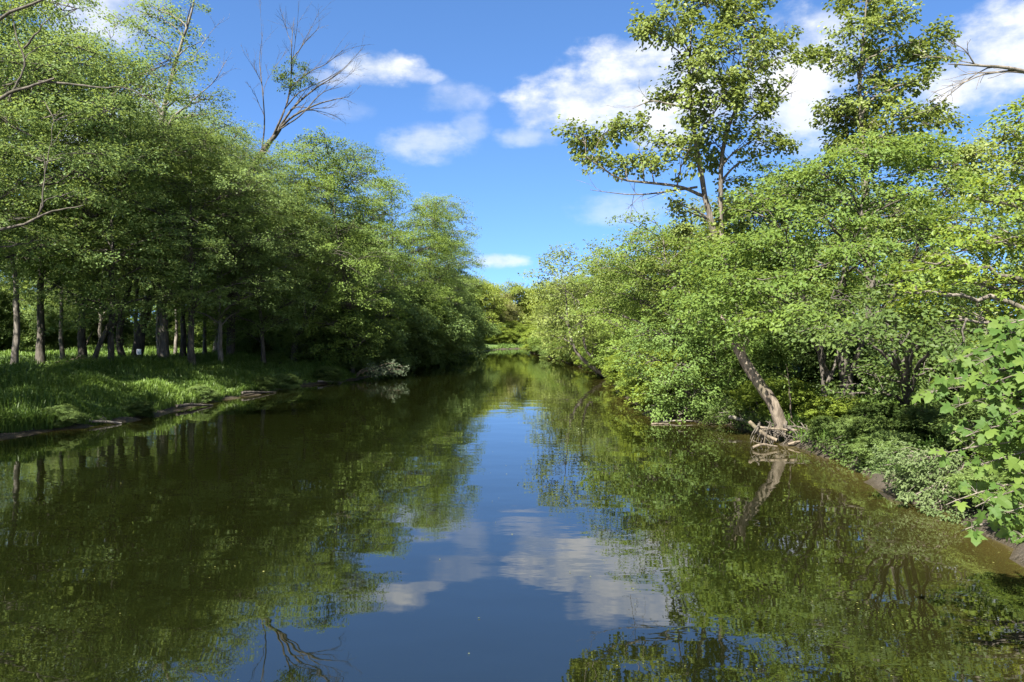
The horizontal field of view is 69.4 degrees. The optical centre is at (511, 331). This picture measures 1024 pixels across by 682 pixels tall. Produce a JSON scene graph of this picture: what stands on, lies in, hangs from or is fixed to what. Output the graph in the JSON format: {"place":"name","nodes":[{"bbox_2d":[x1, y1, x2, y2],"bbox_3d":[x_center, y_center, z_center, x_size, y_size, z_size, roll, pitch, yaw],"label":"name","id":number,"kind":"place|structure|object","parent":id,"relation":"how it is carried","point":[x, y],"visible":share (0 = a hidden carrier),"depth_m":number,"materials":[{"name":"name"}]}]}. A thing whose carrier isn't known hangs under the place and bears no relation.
{"place":"outdoors","nodes":[
{"label":"outdoors","id":0,"kind":"place"},
{"bbox_2d":[0,349,1023,681],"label":"water","id":1,"kind":"structure","parent":0,"point":[538,517],"depth_m":13.43,"materials":[{"name":"liquid"}]},
{"bbox_2d":[356,359,409,379],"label":"fallen branch","id":2,"kind":"object","parent":1,"relation":"in","point":[371,373],"visible":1,"depth_m":60.92,"materials":[{"name":"grey wood"}]},
{"bbox_2d":[0,336,1023,566],"bbox_3d":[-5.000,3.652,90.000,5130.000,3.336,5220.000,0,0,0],"label":"ground","id":3,"kind":"structure","parent":0,"point":[1017,555],"depth_m":28.59,"materials":[{"name":"soil"}]},
{"bbox_2d":[0,289,33,351],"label":"shrub","id":4,"kind":"object","parent":3,"relation":"on","point":[6,325],"visible":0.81,"depth_m":73.61,"materials":[{"name":"green plant"}]},
{"bbox_2d":[0,132,95,276],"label":"maple tree","id":5,"kind":"object","parent":3,"relation":"on","point":[19,207],"visible":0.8,"depth_m":36.90,"materials":[{"name":"green plant"}]},
{"bbox_2d":[19,300,93,349],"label":"shrub","id":6,"kind":"object","parent":3,"relation":"on","point":[52,340],"visible":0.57,"depth_m":81.42,"materials":[{"name":"green plant"}]},
{"bbox_2d":[40,403,91,427],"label":"shrub","id":7,"kind":"object","parent":3,"relation":"on","point":[65,412],"visible":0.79,"depth_m":30.29,"materials":[{"name":"green plant"}]},
{"bbox_2d":[1,80,147,359],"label":"maple tree","id":8,"kind":"object","parent":3,"relation":"on","point":[61,345],"visible":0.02,"depth_m":56.81,"materials":[{"name":"green plant"}]},
{"bbox_2d":[0,0,156,293],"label":"maple tree","id":9,"kind":"object","parent":3,"relation":"on","point":[67,240],"visible":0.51,"depth_m":39.48,"materials":[{"name":"green plant"}]},
{"bbox_2d":[0,0,159,262],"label":"maple tree","id":10,"kind":"object","parent":3,"relation":"on","point":[24,58],"visible":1,"depth_m":28.84,"materials":[{"name":"green plant"}]},
{"bbox_2d":[0,25,169,363],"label":"maple tree","id":11,"kind":"object","parent":3,"relation":"on","point":[40,349],"visible":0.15,"depth_m":52.75,"materials":[{"name":"green plant"}]},
{"bbox_2d":[65,324,104,346],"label":"shrub","id":12,"kind":"object","parent":3,"relation":"on","point":[94,335],"visible":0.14,"depth_m":99.58,"materials":[{"name":"green plant"}]},
{"bbox_2d":[0,0,171,363],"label":"maple tree","id":13,"kind":"object","parent":3,"relation":"on","point":[15,342],"visible":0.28,"depth_m":45.33,"materials":[{"name":"green plant"}]},
{"bbox_2d":[31,170,150,346],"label":"maple tree","id":14,"kind":"object","parent":3,"relation":"on","point":[100,329],"visible":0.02,"depth_m":84.44,"materials":[{"name":"green plant"}]},
{"bbox_2d":[85,313,115,359],"bbox_3d":[-25.890,0.872,46.413,2.028,4.060,0.504,0,0,0],"label":"broken snag","id":15,"kind":"object","parent":3,"relation":"on","point":[100,343],"visible":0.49,"depth_m":46.40,"materials":[{"name":"brown plant"}]},
{"bbox_2d":[72,304,133,344],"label":"shrub","id":16,"kind":"object","parent":3,"relation":"on","point":[127,329],"visible":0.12,"depth_m":103.72,"materials":[{"name":"green plant"}]},
{"bbox_2d":[0,36,218,356],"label":"maple tree","id":17,"kind":"object","parent":3,"relation":"on","point":[81,340],"visible":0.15,"depth_m":49.77,"materials":[{"name":"green plant"}]},
{"bbox_2d":[17,105,232,336],"bbox_3d":[-29.443,-7.535,58.459,15.907,20.501,12.782,0,0,28],"label":"maple tree","id":18,"kind":"object","parent":3,"relation":"on","point":[136,291],"visible":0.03,"depth_m":58.16,"materials":[{"name":"green plant"}]},
{"bbox_2d":[0,23,266,360],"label":"maple tree","id":19,"kind":"object","parent":3,"relation":"on","point":[112,294],"visible":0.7,"depth_m":44.85,"materials":[{"name":"green plant"}]},
{"bbox_2d":[46,93,228,353],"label":"maple tree","id":20,"kind":"object","parent":3,"relation":"on","point":[157,313],"visible":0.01,"depth_m":65.83,"materials":[{"name":"green plant"}]},
{"bbox_2d":[123,400,157,416],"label":"shrub","id":21,"kind":"object","parent":3,"relation":"on","point":[144,408],"visible":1,"depth_m":34.32,"materials":[{"name":"green plant"}]},
{"bbox_2d":[0,341,282,379],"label":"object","id":22,"kind":"structure","parent":3,"relation":"on","point":[150,350],"depth_m":66.19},
{"bbox_2d":[82,0,241,356],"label":"cottonwood tree","id":23,"kind":"object","parent":3,"relation":"on","point":[163,346],"visible":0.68,"depth_m":55.88,"materials":[{"name":"green plant"}]},
{"bbox_2d":[65,120,263,357],"bbox_3d":[-26.807,-6.229,55.867,17.670,18.252,8.267,0,0,8],"label":"maple tree","id":24,"kind":"object","parent":3,"relation":"on","point":[139,342],"visible":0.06,"depth_m":55.34,"materials":[{"name":"green plant"}]},
{"bbox_2d":[85,110,272,356],"bbox_3d":[-28.991,-8.245,64.156,15.260,21.846,16.257,0,0,35],"label":"maple tree","id":25,"kind":"object","parent":3,"relation":"on","point":[183,338],"visible":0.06,"depth_m":63.80,"materials":[{"name":"green plant"}]},
{"bbox_2d":[145,313,213,346],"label":"shrub","id":26,"kind":"object","parent":3,"relation":"on","point":[170,325],"visible":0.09,"depth_m":95.27,"materials":[{"name":"green plant"}]},
{"bbox_2d":[131,101,229,353],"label":"maple tree","id":27,"kind":"object","parent":3,"relation":"on","point":[176,339],"depth_m":72.87,"materials":[{"name":"green plant"}]},
{"bbox_2d":[170,307,212,348],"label":"shrub","id":28,"kind":"object","parent":3,"relation":"on","point":[179,338],"visible":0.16,"depth_m":90.84,"materials":[{"name":"green plant"}]},
{"bbox_2d":[69,106,315,365],"bbox_3d":[-21.343,-5.999,50.430,15.260,18.205,16.257,0,0,-32],"label":"maple tree","id":29,"kind":"object","parent":3,"relation":"on","point":[191,303],"visible":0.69,"depth_m":48.57,"materials":[{"name":"green plant"}]},
{"bbox_2d":[185,384,218,403],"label":"shrub","id":30,"kind":"object","parent":3,"relation":"on","point":[208,392],"visible":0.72,"depth_m":41.23,"materials":[{"name":"green plant"}]},
{"bbox_2d":[0,347,408,432],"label":"bank grass","id":31,"kind":"structure","parent":3,"relation":"on","point":[73,382],"depth_m":38.78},
{"bbox_2d":[93,118,337,362],"bbox_3d":[-21.754,-6.085,54.092,15.906,18.233,12.782,0,0,15],"label":"maple tree","id":32,"kind":"object","parent":3,"relation":"on","point":[265,159],"visible":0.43,"depth_m":53.36,"materials":[{"name":"green plant"}]},
{"bbox_2d":[153,113,292,353],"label":"maple tree","id":33,"kind":"object","parent":3,"relation":"on","point":[204,346],"visible":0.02,"depth_m":68.79,"materials":[{"name":"green plant"}]},
{"bbox_2d":[168,152,306,352],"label":"maple tree","id":34,"kind":"object","parent":3,"relation":"on","point":[213,331],"visible":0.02,"depth_m":69.29,"materials":[{"name":"green plant"}]},
{"bbox_2d":[222,310,286,353],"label":"shrub","id":35,"kind":"object","parent":3,"relation":"on","point":[241,345],"visible":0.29,"depth_m":66.06,"materials":[{"name":"green plant"}]},
{"bbox_2d":[166,150,353,363],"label":"maple tree","id":36,"kind":"object","parent":3,"relation":"on","point":[274,320],"visible":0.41,"depth_m":56.60,"materials":[{"name":"green plant"}]},
{"bbox_2d":[254,375,278,391],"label":"shrub","id":37,"kind":"object","parent":3,"relation":"on","point":[265,383],"visible":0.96,"depth_m":48.10,"materials":[{"name":"green plant"}]},
{"bbox_2d":[273,374,303,388],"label":"shrub","id":38,"kind":"object","parent":3,"relation":"on","point":[293,381],"visible":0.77,"depth_m":51.49,"materials":[{"name":"green plant"}]},
{"bbox_2d":[226,0,369,354],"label":"dead tree","id":39,"kind":"object","parent":3,"relation":"on","point":[230,348],"visible":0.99,"depth_m":58.77,"materials":[{"name":"wood"}]},
{"bbox_2d":[252,304,349,359],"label":"shrub","id":40,"kind":"object","parent":3,"relation":"on","point":[274,345],"visible":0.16,"depth_m":63.10,"materials":[{"name":"green plant"}]},
{"bbox_2d":[238,137,403,317],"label":"maple tree","id":41,"kind":"object","parent":3,"relation":"on","point":[341,172],"visible":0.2,"depth_m":67.93,"materials":[{"name":"green plant"}]},
{"bbox_2d":[244,204,406,360],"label":"maple tree","id":42,"kind":"object","parent":3,"relation":"on","point":[372,301],"visible":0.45,"depth_m":60.90,"materials":[{"name":"green plant"}]},
{"bbox_2d":[308,365,344,383],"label":"shrub","id":43,"kind":"object","parent":3,"relation":"on","point":[330,373],"visible":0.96,"depth_m":56.45,"materials":[{"name":"green plant"}]},
{"bbox_2d":[291,301,387,369],"bbox_3d":[-14.986,0.871,64.375,8.375,7.243,8.573,0,0,-15],"label":"shrub","id":44,"kind":"object","parent":3,"relation":"on","point":[319,333],"visible":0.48,"depth_m":62.09,"materials":[{"name":"green plant"}]},
{"bbox_2d":[243,125,446,372],"bbox_3d":[-15.694,-6.146,62.287,16.489,20.792,16.592,0,0,30],"label":"maple tree","id":45,"kind":"object","parent":3,"relation":"on","point":[333,195],"visible":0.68,"depth_m":60.83,"materials":[{"name":"green plant"}]},
{"bbox_2d":[348,281,440,372],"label":"shrub","id":46,"kind":"object","parent":3,"relation":"on","point":[417,322],"visible":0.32,"depth_m":72.69,"materials":[{"name":"green plant"}]},
{"bbox_2d":[325,174,465,340],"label":"maple tree","id":47,"kind":"object","parent":3,"relation":"on","point":[441,247],"visible":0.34,"depth_m":83.00,"materials":[{"name":"green plant"}]},
{"bbox_2d":[368,286,444,368],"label":"shrub","id":48,"kind":"object","parent":3,"relation":"on","point":[422,346],"visible":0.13,"depth_m":79.60,"materials":[{"name":"green plant"}]},
{"bbox_2d":[377,191,485,329],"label":"maple tree","id":49,"kind":"object","parent":3,"relation":"on","point":[446,269],"visible":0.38,"depth_m":91.59,"materials":[{"name":"green plant"}]},
{"bbox_2d":[387,213,490,316],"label":"maple tree","id":50,"kind":"object","parent":3,"relation":"on","point":[465,276],"visible":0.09,"depth_m":104.79,"materials":[{"name":"green plant"}]},
{"bbox_2d":[405,286,477,366],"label":"shrub","id":51,"kind":"object","parent":3,"relation":"on","point":[455,337],"visible":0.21,"depth_m":85.50,"materials":[{"name":"green plant"}]},
{"bbox_2d":[0,262,894,342],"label":"distant woods","id":52,"kind":"object","parent":3,"relation":"on","point":[22,308],"depth_m":110.57,"materials":[{"name":"green plant"}]},
{"bbox_2d":[415,238,490,317],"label":"maple tree","id":53,"kind":"object","parent":3,"relation":"on","point":[474,255],"visible":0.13,"depth_m":123.53,"materials":[{"name":"green plant"}]},
{"bbox_2d":[436,292,486,361],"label":"shrub","id":54,"kind":"object","parent":3,"relation":"on","point":[465,354],"visible":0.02,"depth_m":97.17,"materials":[{"name":"green plant"}]},
{"bbox_2d":[450,294,496,358],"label":"shrub","id":55,"kind":"object","parent":3,"relation":"on","point":[474,354],"visible":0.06,"depth_m":109.87,"materials":[{"name":"green plant"}]},
{"bbox_2d":[461,273,508,325],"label":"maple tree","id":56,"kind":"object","parent":3,"relation":"on","point":[493,308],"visible":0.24,"depth_m":170.69,"materials":[{"name":"green plant"}]},
{"bbox_2d":[483,293,524,327],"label":"maple tree","id":57,"kind":"object","parent":3,"relation":"on","point":[511,312],"visible":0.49,"depth_m":177.23,"materials":[{"name":"green plant"}]},
{"bbox_2d":[490,327,517,343],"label":"shrub","id":58,"kind":"object","parent":3,"relation":"on","point":[505,335],"visible":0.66,"depth_m":171.09,"materials":[{"name":"green plant"}]},
{"bbox_2d":[501,320,524,343],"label":"tree","id":59,"kind":"object","parent":3,"relation":"on","point":[508,324],"visible":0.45,"depth_m":174.02,"materials":[{"name":"green plant"}]},
{"bbox_2d":[491,278,542,326],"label":"maple tree","id":60,"kind":"object","parent":3,"relation":"on","point":[515,289],"visible":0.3,"depth_m":184.06,"materials":[{"name":"green plant"}]},
{"bbox_2d":[518,272,603,364],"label":"maple tree","id":61,"kind":"object","parent":3,"relation":"on","point":[544,327],"visible":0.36,"depth_m":82.91,"materials":[{"name":"green plant"}]},
{"bbox_2d":[528,271,598,340],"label":"maple tree","id":62,"kind":"object","parent":3,"relation":"on","point":[567,282],"visible":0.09,"depth_m":109.71,"materials":[{"name":"green plant"}]},
{"bbox_2d":[518,238,633,377],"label":"maple tree","id":63,"kind":"object","parent":3,"relation":"on","point":[567,317],"visible":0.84,"depth_m":61.67,"materials":[{"name":"green plant"}]},
{"bbox_2d":[586,333,626,376],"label":"shrub","id":64,"kind":"object","parent":3,"relation":"on","point":[594,360],"visible":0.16,"depth_m":61.22,"materials":[{"name":"green plant"}]},
{"bbox_2d":[563,263,658,336],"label":"maple tree","id":65,"kind":"object","parent":3,"relation":"on","point":[582,278],"visible":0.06,"depth_m":90.99,"materials":[{"name":"green plant"}]},
{"bbox_2d":[596,345,661,390],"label":"shrub","id":66,"kind":"object","parent":3,"relation":"on","point":[612,378],"visible":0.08,"depth_m":46.12,"materials":[{"name":"green plant"}]},
{"bbox_2d":[576,249,690,345],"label":"maple tree","id":67,"kind":"object","parent":3,"relation":"on","point":[623,255],"visible":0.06,"depth_m":73.23,"materials":[{"name":"green plant"}]},
{"bbox_2d":[612,349,715,409],"bbox_3d":[7.801,2.374,38.108,5.309,3.151,5.137,0,0,-41],"label":"shrub","id":68,"kind":"object","parent":3,"relation":"on","point":[642,386],"visible":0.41,"depth_m":37.11,"materials":[{"name":"green plant"}]},
{"bbox_2d":[569,208,776,360],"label":"maple tree","id":69,"kind":"object","parent":3,"relation":"on","point":[625,295],"visible":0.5,"depth_m":45.96,"materials":[{"name":"green plant"}]},
{"bbox_2d":[610,311,739,423],"bbox_3d":[7.525,1.641,33.224,6.537,5.640,4.299,0,0,0],"label":"vine bush","id":70,"kind":"object","parent":3,"relation":"on","point":[693,399],"visible":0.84,"depth_m":33.00,"materials":[{"name":"green plant"}]},
{"bbox_2d":[597,218,758,360],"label":"maple tree","id":71,"kind":"object","parent":3,"relation":"on","point":[627,287],"visible":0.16,"depth_m":57.86,"materials":[{"name":"green plant"}]},
{"bbox_2d":[550,0,832,381],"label":"cottonwood tree","id":72,"kind":"object","parent":3,"relation":"on","point":[736,95],"visible":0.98,"depth_m":37.45,"materials":[{"name":"green plant"}]},
{"bbox_2d":[669,329,729,383],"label":"shrub","id":73,"kind":"object","parent":3,"relation":"on","point":[714,361],"visible":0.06,"depth_m":38.95,"materials":[{"name":"green plant"}]},
{"bbox_2d":[642,232,793,435],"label":"leaning maple","id":74,"kind":"object","parent":3,"relation":"on","point":[767,395],"visible":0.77,"depth_m":26.79,"materials":[{"name":"green plant"}]},
{"bbox_2d":[695,389,769,431],"bbox_3d":[9.632,3.421,30.721,2.339,1.841,3.884,0,0,-24],"label":"drooping brush","id":75,"kind":"object","parent":3,"relation":"on","point":[732,410],"visible":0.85,"depth_m":31.02,"materials":[{"name":"green plant"}]},
{"bbox_2d":[655,226,814,356],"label":"maple tree","id":76,"kind":"object","parent":3,"relation":"on","point":[770,304],"visible":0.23,"depth_m":33.02,"materials":[{"name":"green plant"}]},
{"bbox_2d":[618,182,857,361],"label":"maple tree","id":77,"kind":"object","parent":3,"relation":"on","point":[661,266],"visible":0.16,"depth_m":45.64,"materials":[{"name":"green plant"}]},
{"bbox_2d":[725,381,778,413],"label":"shrub","id":78,"kind":"object","parent":3,"relation":"on","point":[745,387],"visible":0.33,"depth_m":31.20,"materials":[{"name":"green plant"}]},
{"bbox_2d":[713,332,802,397],"bbox_3d":[11.148,1.924,33.514,3.918,3.881,3.822,0,0,-43],"label":"shrub","id":79,"kind":"object","parent":3,"relation":"on","point":[766,357],"visible":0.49,"depth_m":32.83,"materials":[{"name":"green plant"}]},
{"bbox_2d":[750,421,807,444],"bbox_3d":[10.464,3.826,26.174,4.193,1.195,1.829,0,0,0],"label":"root mass","id":80,"kind":"object","parent":3,"relation":"on","point":[785,426],"visible":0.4,"depth_m":26.20,"materials":[{"name":"brown plant"}]},
{"bbox_2d":[742,377,820,421],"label":"shrub","id":81,"kind":"object","parent":3,"relation":"on","point":[801,393],"visible":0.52,"depth_m":29.36,"materials":[{"name":"green plant"}]},
{"bbox_2d":[691,155,923,372],"bbox_3d":[17.965,-3.732,46.252,15.065,13.761,15.435,0,0,40],"label":"maple tree","id":82,"kind":"object","parent":3,"relation":"on","point":[761,167],"visible":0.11,"depth_m":43.34,"materials":[{"name":"green plant"}]},
{"bbox_2d":[805,415,839,436],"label":"shrub","id":83,"kind":"object","parent":3,"relation":"on","point":[819,422],"visible":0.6,"depth_m":24.77,"materials":[{"name":"green plant"}]},
{"bbox_2d":[792,306,856,395],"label":"forked sapling","id":84,"kind":"object","parent":3,"relation":"on","point":[828,379],"visible":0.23,"depth_m":27.75,"materials":[{"name":"green plant"}]},
{"bbox_2d":[628,379,1023,543],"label":"bank grass","id":85,"kind":"structure","parent":3,"relation":"on","point":[796,417],"depth_m":25.54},
{"bbox_2d":[795,395,862,424],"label":"shrub","id":86,"kind":"object","parent":3,"relation":"on","point":[839,408],"visible":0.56,"depth_m":26.28,"materials":[{"name":"green plant"}]},
{"bbox_2d":[788,329,889,400],"bbox_3d":[14.723,1.833,32.946,4.572,3.951,4.466,0,0,-31],"label":"shrub","id":87,"kind":"object","parent":3,"relation":"on","point":[808,357],"visible":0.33,"depth_m":32.24,"materials":[{"name":"green plant"}]},
{"bbox_2d":[806,419,874,476],"bbox_3d":[10.570,3.630,22.540,2.139,1.614,5.019,0,0,0],"label":"drooping brush","id":88,"kind":"object","parent":3,"relation":"on","point":[842,450],"visible":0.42,"depth_m":22.83,"materials":[{"name":"green plant"}]},
{"bbox_2d":[825,415,864,441],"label":"shrub","id":89,"kind":"object","parent":3,"relation":"on","point":[843,421],"visible":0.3,"depth_m":23.78,"materials":[{"name":"green plant"}]},
{"bbox_2d":[692,126,1008,400],"bbox_3d":[13.272,-2.474,27.840,13.598,11.770,7.382,0,0,-15],"label":"maple tree","id":90,"kind":"object","parent":3,"relation":"on","point":[895,152],"visible":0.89,"depth_m":27.87,"materials":[{"name":"green plant"}]},
{"bbox_2d":[836,416,897,444],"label":"shrub","id":91,"kind":"object","parent":3,"relation":"on","point":[864,427],"visible":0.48,"depth_m":22.37,"materials":[{"name":"green plant"}]},
{"bbox_2d":[842,401,906,421],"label":"shrub","id":92,"kind":"object","parent":3,"relation":"on","point":[867,409],"visible":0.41,"depth_m":24.34,"materials":[{"name":"green plant"}]},
{"bbox_2d":[731,170,1023,356],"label":"maple tree","id":93,"kind":"object","parent":3,"relation":"on","point":[873,282],"visible":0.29,"depth_m":35.86,"materials":[{"name":"green plant"}]},
{"bbox_2d":[846,429,922,461],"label":"shrub","id":94,"kind":"object","parent":3,"relation":"on","point":[878,437],"visible":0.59,"depth_m":20.37,"materials":[{"name":"green plant"}]},
{"bbox_2d":[773,273,996,417],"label":"maple tree","id":95,"kind":"object","parent":3,"relation":"on","point":[906,383],"visible":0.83,"depth_m":20.76,"materials":[{"name":"green plant"}]},
{"bbox_2d":[806,0,975,338],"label":"cottonwood tree","id":96,"kind":"object","parent":3,"relation":"on","point":[858,113],"visible":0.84,"depth_m":40.90,"materials":[{"name":"green plant"}]},
{"bbox_2d":[798,114,1023,349],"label":"maple tree","id":97,"kind":"object","parent":3,"relation":"on","point":[971,152],"visible":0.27,"depth_m":40.16,"materials":[{"name":"green plant"}]},
{"bbox_2d":[887,404,951,444],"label":"shrub","id":98,"kind":"object","parent":3,"relation":"on","point":[917,417],"visible":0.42,"depth_m":21.36,"materials":[{"name":"green plant"}]},
{"bbox_2d":[859,434,980,526],"bbox_3d":[10.607,3.721,16.743,4.177,2.641,3.714,0,0,-20],"label":"pale shrub","id":99,"kind":"object","parent":3,"relation":"on","point":[908,482],"visible":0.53,"depth_m":17.07,"materials":[{"name":"green plant"}]},
{"bbox_2d":[871,322,988,408],"bbox_3d":[16.687,1.619,28.179,5.025,4.214,5.144,0,0,2],"label":"shrub","id":100,"kind":"object","parent":3,"relation":"on","point":[950,396],"visible":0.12,"depth_m":27.14,"materials":[{"name":"green plant"}]},
{"bbox_2d":[881,36,1023,360],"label":"maple tree","id":101,"kind":"object","parent":3,"relation":"on","point":[997,241],"visible":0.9,"depth_m":18.88,"materials":[{"name":"green plant"}]},
{"bbox_2d":[912,309,1023,545],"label":"sycamore sapling","id":102,"kind":"object","parent":3,"relation":"on","point":[977,374],"visible":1,"depth_m":8.25,"materials":[{"name":"green plant"}]},
{"bbox_2d":[923,399,1016,458],"bbox_3d":[12.269,2.652,19.060,2.792,1.844,2.858,0,0,-32],"label":"shrub","id":103,"kind":"object","parent":3,"relation":"on","point":[968,413],"visible":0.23,"depth_m":18.98,"materials":[{"name":"green plant"}]},
{"bbox_2d":[938,460,1008,509],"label":"shrub","id":104,"kind":"object","parent":3,"relation":"on","point":[952,480],"visible":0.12,"depth_m":15.62,"materials":[{"name":"green plant"}]},
{"bbox_2d":[962,412,1016,463],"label":"shrub","id":105,"kind":"object","parent":3,"relation":"on","point":[984,454],"visible":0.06,"depth_m":16.85,"materials":[{"name":"green plant"}]},
{"bbox_2d":[975,445,1015,487],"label":"shrub","id":106,"kind":"object","parent":3,"relation":"on","point":[999,481],"visible":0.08,"depth_m":14.60,"materials":[{"name":"green plant"}]},
{"bbox_2d":[0,0,1023,321],"label":"sky","id":107,"kind":"structure","parent":0,"point":[462,98],"materials":[{"name":"blue"}]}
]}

